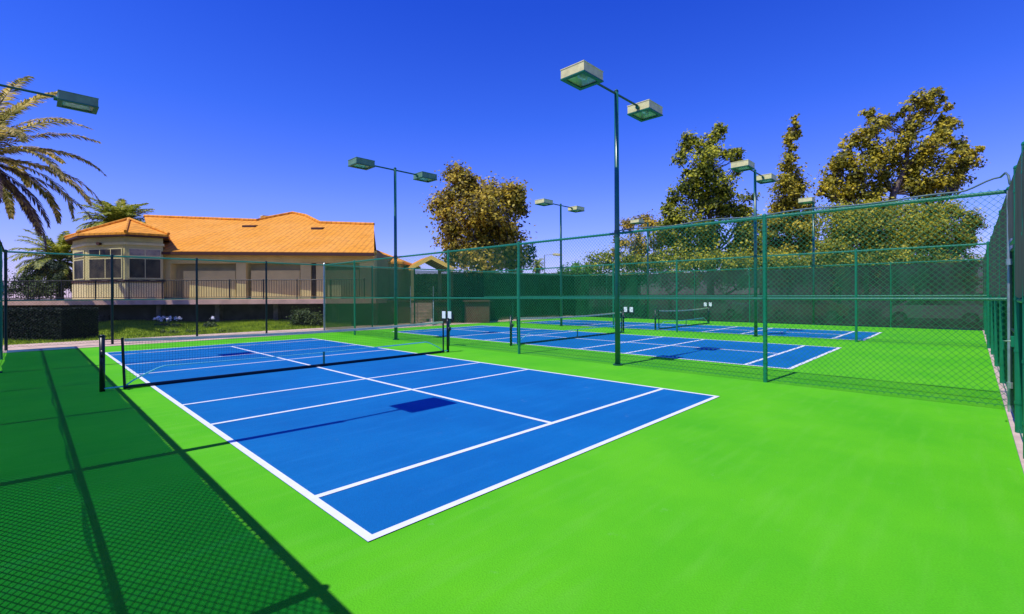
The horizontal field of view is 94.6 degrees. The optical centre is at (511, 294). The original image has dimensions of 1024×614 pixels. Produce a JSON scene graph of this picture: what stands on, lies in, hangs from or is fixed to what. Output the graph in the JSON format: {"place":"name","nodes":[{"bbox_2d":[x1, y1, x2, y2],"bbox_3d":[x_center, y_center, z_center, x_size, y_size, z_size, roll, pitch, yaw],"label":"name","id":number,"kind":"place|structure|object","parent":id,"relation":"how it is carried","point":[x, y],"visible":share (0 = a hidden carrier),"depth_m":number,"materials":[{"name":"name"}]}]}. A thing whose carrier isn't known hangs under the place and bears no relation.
{"place":"outdoors","nodes":[
{"label":"outdoors","id":0,"kind":"place"},
{"bbox_2d":[3,298,71,299],"bbox_3d":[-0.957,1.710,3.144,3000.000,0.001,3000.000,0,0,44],"label":"ground","id":1,"kind":"structure","parent":0,"point":[31,298],"depth_m":551.74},
{"bbox_2d":[3,299,325,322],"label":"terrace","id":2,"kind":"structure","parent":1,"relation":"on","point":[282,309],"depth_m":26.70,"materials":[{"name":"stone"}]},
{"bbox_2d":[3,269,55,299],"bbox_3d":[-30.133,0.103,29.402,4.835,3.496,2.391,0,0,35],"label":"shrub","id":3,"kind":"object","parent":2,"relation":"on","point":[23,276],"visible":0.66,"depth_m":29.27,"materials":[{"name":"green plant"}]},
{"bbox_2d":[7,229,72,298],"bbox_3d":[-29.685,-1.225,31.090,4.781,6.147,5.035,0,0,44],"label":"palm tree","id":4,"kind":"object","parent":2,"relation":"on","point":[60,245],"visible":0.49,"depth_m":30.27,"materials":[{"name":"green plant"}]},
{"bbox_2d":[21,259,69,299],"bbox_3d":[-28.822,-0.225,29.487,2.745,4.138,1.329,0,0,2],"label":"shrub","id":5,"kind":"object","parent":2,"relation":"on","point":[54,266],"visible":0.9,"depth_m":29.28,"materials":[{"name":"green plant"}]},
{"bbox_2d":[29,271,71,298],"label":"shrub","id":6,"kind":"object","parent":2,"relation":"on","point":[61,275],"visible":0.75,"depth_m":29.10,"materials":[{"name":"green plant"}]},
{"bbox_2d":[72,196,154,232],"bbox_3d":[-30.669,-2.784,36.978,5.425,9.276,5.543,0,0,44],"label":"palm tree","id":7,"kind":"object","parent":2,"relation":"on","point":[121,209],"visible":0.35,"depth_m":36.08,"materials":[{"name":"green plant"}]},
{"bbox_2d":[3,279,325,299],"bbox_3d":[-18.924,-0.272,25.600,21.904,1.110,0.058,0,0,0],"label":"terrace railing","id":8,"kind":"object","parent":2,"relation":"on","point":[128,297],"visible":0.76,"depth_m":25.59,"materials":[{"name":"black metal"}]},
{"bbox_2d":[64,211,420,298],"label":"house","id":9,"kind":"structure","parent":2,"relation":"on","point":[293,237],"depth_m":27.84,"materials":[{"name":"ceramic"}]},
{"bbox_2d":[312,265,315,294],"bbox_3d":[-11.675,-0.870,28.000,0.230,1.773,0.400,0,0,0],"label":"window","id":10,"kind":"structure","parent":9,"relation":"in","point":[313,266],"depth_m":27.80,"materials":[{"name":"black glass"}]},
{"bbox_2d":[499,272,588,275],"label":"hedge","id":11,"kind":"object","parent":1,"relation":"on","point":[555,273],"visible":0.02,"depth_m":37.06,"materials":[{"name":"green plant"}]},
{"bbox_2d":[630,219,648,318],"bbox_3d":[8.402,-1.569,30.576,0.610,6.420,1.810,0,0,44],"label":"light pole","id":12,"kind":"object","parent":1,"relation":"on","point":[637,221],"visible":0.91,"depth_m":31.10,"materials":[{"name":"metal"}]},
{"bbox_2d":[798,197,814,324],"bbox_3d":[15.141,-1.604,24.024,0.610,6.420,1.810,0,0,44],"label":"light pole","id":13,"kind":"object","parent":1,"relation":"on","point":[806,200],"visible":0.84,"depth_m":24.55,"materials":[{"name":"metal"}]},
{"bbox_2d":[982,330,1023,472],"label":"side kerb","id":14,"kind":"structure","parent":1,"relation":"on","point":[1018,439],"depth_m":6.03,"materials":[{"name":"beige concrete"}]},
{"bbox_2d":[983,187,1013,411],"bbox_3d":[13.496,0.034,13.287,0.137,3.160,19.318,0,0,44],"label":"chain link fence","id":15,"kind":"object","parent":14,"relation":"on","point":[1006,358],"visible":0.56,"depth_m":8.42,"materials":[{"name":"green metal"}]},
{"bbox_2d":[1002,246,1014,416],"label":"gate","id":16,"kind":"structure","parent":15,"relation":"attached to","point":[1010,262],"depth_m":6.29,"materials":[{"name":"green metal"}]},
{"bbox_2d":[1006,177,1013,244],"bbox_3d":[6.398,-1.067,6.033,0.069,0.800,1.518,0,0,44],"label":"gate header","id":17,"kind":"object","parent":15,"relation":"attached to","point":[1010,203],"visible":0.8,"depth_m":6.02},
{"bbox_2d":[1013,141,1023,458],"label":"chain link fence","id":18,"kind":"object","parent":14,"relation":"on","point":[1018,196],"visible":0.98,"depth_m":5.27,"materials":[{"name":"green metal"}]},
{"bbox_2d":[3,319,322,344],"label":"lawn","id":19,"kind":"structure","parent":0,"point":[169,330],"depth_m":21.88,"materials":[{"name":"plant"}]},
{"bbox_2d":[3,306,98,340],"bbox_3d":[-18.410,1.131,18.400,3.315,1.356,1.657,0,0,0],"label":"hedge","id":20,"kind":"object","parent":19,"relation":"on","point":[50,335],"visible":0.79,"depth_m":17.71,"materials":[{"name":"green plant"}]},
{"bbox_2d":[0,75,106,250],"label":"palm tree","id":21,"kind":"object","parent":19,"relation":"on","point":[26,207],"visible":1,"depth_m":21.37,"materials":[{"name":"green plant"}]},
{"bbox_2d":[153,316,181,326],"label":"flowering plant","id":22,"kind":"object","parent":19,"relation":"on","point":[166,323],"visible":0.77,"depth_m":23.48,"materials":[{"name":"white plant"}]},
{"bbox_2d":[157,328,178,333],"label":"plant","id":23,"kind":"object","parent":19,"relation":"on","point":[164,331],"visible":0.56,"depth_m":20.52,"materials":[{"name":"green plant"}]},
{"bbox_2d":[202,316,218,326],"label":"flowering plant","id":24,"kind":"object","parent":19,"relation":"on","point":[209,323],"visible":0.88,"depth_m":23.44,"materials":[{"name":"green plant"}]},
{"bbox_2d":[286,303,322,325],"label":"bush","id":25,"kind":"object","parent":19,"relation":"on","point":[297,318],"visible":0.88,"depth_m":24.48,"materials":[{"name":"green plant"}]},
{"bbox_2d":[3,316,562,352],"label":"back path","id":26,"kind":"structure","parent":0,"point":[57,346],"depth_m":16.92,"materials":[{"name":"concrete"}]},
{"bbox_2d":[4,249,323,350],"bbox_3d":[-12.111,0.168,18.090,0.086,3.160,10.043,0,0,44],"label":"chain link fence","id":27,"kind":"object","parent":26,"relation":"on","point":[6,322],"visible":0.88,"depth_m":16.63,"materials":[{"name":"teal metal"}]},
{"bbox_2d":[423,300,433,324],"bbox_3d":[-5.057,0.594,26.433,1.347,2.193,2.356,0,0,-9],"label":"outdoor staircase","id":28,"kind":"structure","parent":26,"relation":"on","point":[432,320],"depth_m":25.50,"materials":[{"name":"concrete"}]},
{"bbox_2d":[325,265,573,329],"bbox_3d":[-1.953,0.115,28.496,0.146,3.160,19.046,0,0,44],"label":"chain link fence","id":29,"kind":"object","parent":26,"relation":"on","point":[348,289],"visible":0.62,"depth_m":25.69,"materials":[{"name":"green metal"}]},
{"bbox_2d":[456,300,489,322],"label":"retaining wall","id":30,"kind":"structure","parent":26,"relation":"on","point":[479,316],"depth_m":27.60,"materials":[{"name":"grey concrete"}]},
{"bbox_2d":[0,317,1023,613],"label":"court surface","id":31,"kind":"object","parent":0,"point":[758,495],"visible":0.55,"depth_m":3.63,"materials":[{"name":"green paint"}]},
{"bbox_2d":[0,240,5,359],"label":"chain link fence","id":32,"kind":"object","parent":31,"relation":"on","point":[2,249],"visible":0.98,"depth_m":12.50,"materials":[{"name":"green metal"}]},
{"bbox_2d":[0,84,98,372],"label":"light pole","id":33,"kind":"object","parent":31,"relation":"on","point":[76,101],"visible":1,"depth_m":11.04,"materials":[{"name":"metal"}]},
{"bbox_2d":[99,318,450,391],"bbox_3d":[-4.448,1.190,10.886,0.195,1.015,7.650,0,0,44],"label":"court net","id":34,"kind":"object","parent":31,"relation":"on","point":[102,339],"visible":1,"depth_m":9.76,"materials":[{"name":"black net mesh"},{"name":"painted metal"},{"name":"white fabric"}]},
{"bbox_2d":[348,157,436,339],"bbox_3d":[-4.314,-1.503,17.503,0.610,6.420,3.400,0,0,44],"label":"light pole","id":35,"kind":"object","parent":31,"relation":"on","point":[368,164],"visible":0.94,"depth_m":17.45,"materials":[{"name":"metal"}]},
{"bbox_2d":[108,338,719,541],"bbox_3d":[-4.338,1.663,10.706,15.390,0.001,6.132,0,0,44],"label":"blue court","id":36,"kind":"object","parent":31,"relation":"on","point":[319,449],"visible":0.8,"depth_m":6.49,"materials":[{"name":"blue paint"}]},
{"bbox_2d":[105,338,718,540],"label":"court lines","id":37,"kind":"object","parent":36,"relation":"on","point":[345,520],"visible":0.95,"depth_m":5.17,"materials":[{"name":"paint"}]},
{"bbox_2d":[535,198,584,325],"bbox_3d":[2.554,-1.539,24.619,0.610,6.420,3.400,0,0,44],"label":"light pole","id":38,"kind":"object","parent":31,"relation":"on","point":[548,202],"visible":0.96,"depth_m":24.57,"materials":[{"name":"metal"}]},
{"bbox_2d":[510,310,625,345],"bbox_3d":[2.394,1.155,17.665,0.195,1.015,6.950,0,0,44],"label":"court net","id":39,"kind":"object","parent":31,"relation":"on","point":[586,316],"visible":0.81,"depth_m":17.13,"materials":[{"name":"black nylon netting"},{"name":"white fabric tape"},{"name":"painted metal"}]},
{"bbox_2d":[560,60,662,365],"bbox_3d":[2.432,-1.538,10.945,0.610,6.420,3.400,0,0,44],"label":"light pole","id":40,"kind":"object","parent":31,"relation":"on","point":[582,75],"visible":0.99,"depth_m":10.89,"materials":[{"name":"metal"}]},
{"bbox_2d":[398,326,837,368],"bbox_3d":[2.220,1.629,17.753,15.990,0.001,5.571,0,0,44],"label":"blue court","id":41,"kind":"object","parent":31,"relation":"on","point":[684,352],"visible":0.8,"depth_m":14.96,"materials":[{"name":"blue paint"}]},
{"bbox_2d":[393,325,840,368],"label":"court lines","id":42,"kind":"object","parent":41,"relation":"on","point":[792,367],"visible":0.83,"depth_m":14.39,"materials":[{"name":"paint"}]},
{"bbox_2d":[323,189,1007,406],"bbox_3d":[-0.854,0.094,14.148,21.738,3.190,0.100,0,0,44],"label":"chain link fence","id":43,"kind":"object","parent":31,"relation":"on","point":[764,235],"visible":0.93,"depth_m":9.07,"materials":[{"name":"green metal"}]},
{"bbox_2d":[441,310,453,319],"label":"score cards","id":44,"kind":"object","parent":43,"relation":"attached to","point":[444,315],"visible":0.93,"depth_m":15.27,"materials":[{"name":"white plastic"}]},
{"bbox_2d":[619,172,1010,230],"bbox_3d":[4.535,-1.565,8.618,6.271,0.225,0.453,0,0,44],"label":"cable","id":45,"kind":"object","parent":43,"relation":"on","point":[1008,177],"visible":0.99,"depth_m":7.79,"materials":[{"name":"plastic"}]},
{"bbox_2d":[526,320,878,340],"bbox_3d":[7.909,1.599,23.568,16.240,0.001,4.550,0,0,44],"label":"blue court","id":46,"kind":"object","parent":31,"relation":"on","point":[714,328],"visible":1,"depth_m":21.36,"materials":[{"name":"blue paint"}]},
{"bbox_2d":[654,306,711,329],"bbox_3d":[8.719,1.122,23.741,0.195,1.015,6.220,0,0,44],"label":"court net","id":47,"kind":"object","parent":46,"relation":"on","point":[708,313],"visible":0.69,"depth_m":23.64,"materials":[{"name":"black fabric"}]},
{"bbox_2d":[524,320,881,339],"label":"court lines","id":48,"kind":"object","parent":46,"relation":"on","point":[743,333],"visible":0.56,"depth_m":20.77,"materials":[{"name":"paint"}]},
{"bbox_2d":[484,241,990,348],"bbox_3d":[6.057,0.073,21.221,21.690,3.160,0.086,0,0,44],"label":"chain link fence","id":49,"kind":"object","parent":31,"relation":"on","point":[857,296],"visible":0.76,"depth_m":17.03,"materials":[{"name":"green metal"}]},
{"bbox_2d":[623,306,634,312],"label":"score cards","id":50,"kind":"object","parent":49,"relation":"attached to","point":[631,310],"visible":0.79,"depth_m":21.75,"materials":[{"name":"white plastic"}]},
{"bbox_2d":[730,159,776,336],"bbox_3d":[9.301,-1.574,18.059,0.610,6.420,3.400,0,0,44],"label":"light pole","id":51,"kind":"object","parent":31,"relation":"on","point":[742,165],"visible":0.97,"depth_m":18.01,"materials":[{"name":"metal"}]},
{"bbox_2d":[574,258,984,329],"bbox_3d":[12.335,0.041,27.833,21.985,3.160,0.139,0,0,44],"label":"chain link fence","id":52,"kind":"object","parent":31,"relation":"on","point":[669,286],"visible":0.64,"depth_m":24.38,"materials":[{"name":"green metal"}]},
{"bbox_2d":[0,0,1023,297],"label":"sky","id":53,"kind":"structure","parent":0,"point":[252,109],"materials":[{"name":"blue"}]},
{"bbox_2d":[530,258,545,272],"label":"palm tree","id":54,"kind":"object","parent":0,"point":[535,264],"visible":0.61,"depth_m":61.70,"materials":[{"name":"green plant"}]},
{"bbox_2d":[681,247,828,270],"bbox_3d":[18.636,-1.048,35.994,12.276,5.292,3.502,0,0,3],"label":"tree","id":55,"kind":"object","parent":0,"point":[804,263],"visible":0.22,"depth_m":35.14,"materials":[{"name":"green plant"}]},
{"bbox_2d":[588,316,981,330],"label":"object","id":56,"kind":"structure","parent":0,"point":[810,324],"depth_m":25.05,"materials":[{"name":"concrete"}]},
{"bbox_2d":[515,243,538,271],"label":"tree","id":57,"kind":"object","parent":56,"relation":"on","point":[530,257],"visible":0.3,"depth_m":42.58,"materials":[{"name":"green plant"}]},
{"bbox_2d":[544,253,559,272],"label":"street lamp","id":58,"kind":"object","parent":56,"relation":"on","point":[557,254],"visible":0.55,"depth_m":51.96,"materials":[{"name":"grey metal"}]},
{"bbox_2d":[555,259,595,275],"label":"tree","id":59,"kind":"object","parent":56,"relation":"on","point":[574,269],"visible":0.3,"depth_m":47.78,"materials":[{"name":"green plant"}]},
{"bbox_2d":[578,244,649,287],"bbox_3d":[7.758,-1.073,35.460,4.657,5.454,6.162,0,0,44],"label":"shrub","id":60,"kind":"object","parent":56,"relation":"on","point":[609,255],"visible":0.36,"depth_m":34.73,"materials":[{"name":"green plant"}]},
{"bbox_2d":[610,209,666,274],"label":"tree","id":61,"kind":"object","parent":56,"relation":"on","point":[648,219],"visible":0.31,"depth_m":41.91,"materials":[{"name":"green plant"}]},
{"bbox_2d":[640,243,705,273],"bbox_3d":[12.101,-1.030,35.099,5.543,5.324,4.376,0,0,-5],"label":"shrub","id":62,"kind":"object","parent":56,"relation":"on","point":[656,256],"visible":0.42,"depth_m":34.76,"materials":[{"name":"green plant"}]},
{"bbox_2d":[648,121,773,271],"bbox_3d":[16.392,-6.434,38.486,8.181,16.086,9.160,0,0,44],"label":"tree","id":63,"kind":"object","parent":56,"relation":"on","point":[708,153],"visible":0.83,"depth_m":38.03,"materials":[{"name":"green plant"}]},
{"bbox_2d":[691,247,760,271],"bbox_3d":[16.333,-1.078,35.540,5.478,5.375,4.675,0,0,25],"label":"shrub","id":64,"kind":"object","parent":56,"relation":"on","point":[726,261],"visible":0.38,"depth_m":34.87,"materials":[{"name":"green plant"}]},
{"bbox_2d":[741,246,808,269],"bbox_3d":[20.640,-1.030,36.181,5.249,5.235,4.030,0,0,-29],"label":"shrub","id":65,"kind":"object","parent":56,"relation":"on","point":[778,263],"visible":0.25,"depth_m":34.96,"materials":[{"name":"green plant"}]},
{"bbox_2d":[757,113,825,257],"bbox_3d":[23.182,-6.902,39.826,5.891,16.951,7.223,0,0,28],"label":"tree","id":66,"kind":"object","parent":56,"relation":"on","point":[791,187],"visible":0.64,"depth_m":39.15,"materials":[{"name":"green plant"}]},
{"bbox_2d":[800,249,882,267],"bbox_3d":[24.406,-0.969,35.229,5.316,5.074,4.687,0,0,27],"label":"shrub","id":67,"kind":"object","parent":56,"relation":"on","point":[845,260],"visible":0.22,"depth_m":34.11,"materials":[{"name":"green plant"}]},
{"bbox_2d":[801,192,989,266],"bbox_3d":[29.129,-3.175,35.898,14.341,9.437,6.600,0,0,-4],"label":"tree","id":68,"kind":"object","parent":56,"relation":"on","point":[897,228],"visible":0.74,"depth_m":34.93,"materials":[{"name":"green plant"}]},
{"bbox_2d":[813,86,989,238],"bbox_3d":[31.224,-7.660,38.084,14.786,18.384,4.820,0,0,-4],"label":"tree","id":69,"kind":"object","parent":56,"relation":"on","point":[834,185],"visible":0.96,"depth_m":37.45,"materials":[{"name":"green plant"}]},
{"bbox_2d":[872,249,937,264],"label":"shrub","id":70,"kind":"object","parent":56,"relation":"on","point":[883,260],"visible":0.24,"depth_m":33.97,"materials":[{"name":"green plant"}]},
{"bbox_2d":[926,248,983,262],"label":"shrub","id":71,"kind":"object","parent":56,"relation":"on","point":[945,257],"visible":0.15,"depth_m":34.60,"materials":[{"name":"green plant"}]},
{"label":"upper garden","id":72,"kind":"structure","parent":0,"visible":0},
{"bbox_2d":[404,255,453,271],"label":"pavilion","id":73,"kind":"structure","parent":72,"relation":"on","point":[430,260],"depth_m":31.92,"materials":[{"name":"ceramic"}]},
{"bbox_2d":[419,157,536,273],"bbox_3d":[-2.576,-4.916,39.036,10.011,13.249,9.678,0,0,-12],"label":"tree","id":74,"kind":"object","parent":72,"relation":"on","point":[484,222],"visible":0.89,"depth_m":38.66,"materials":[{"name":"green plant"}]}
]}

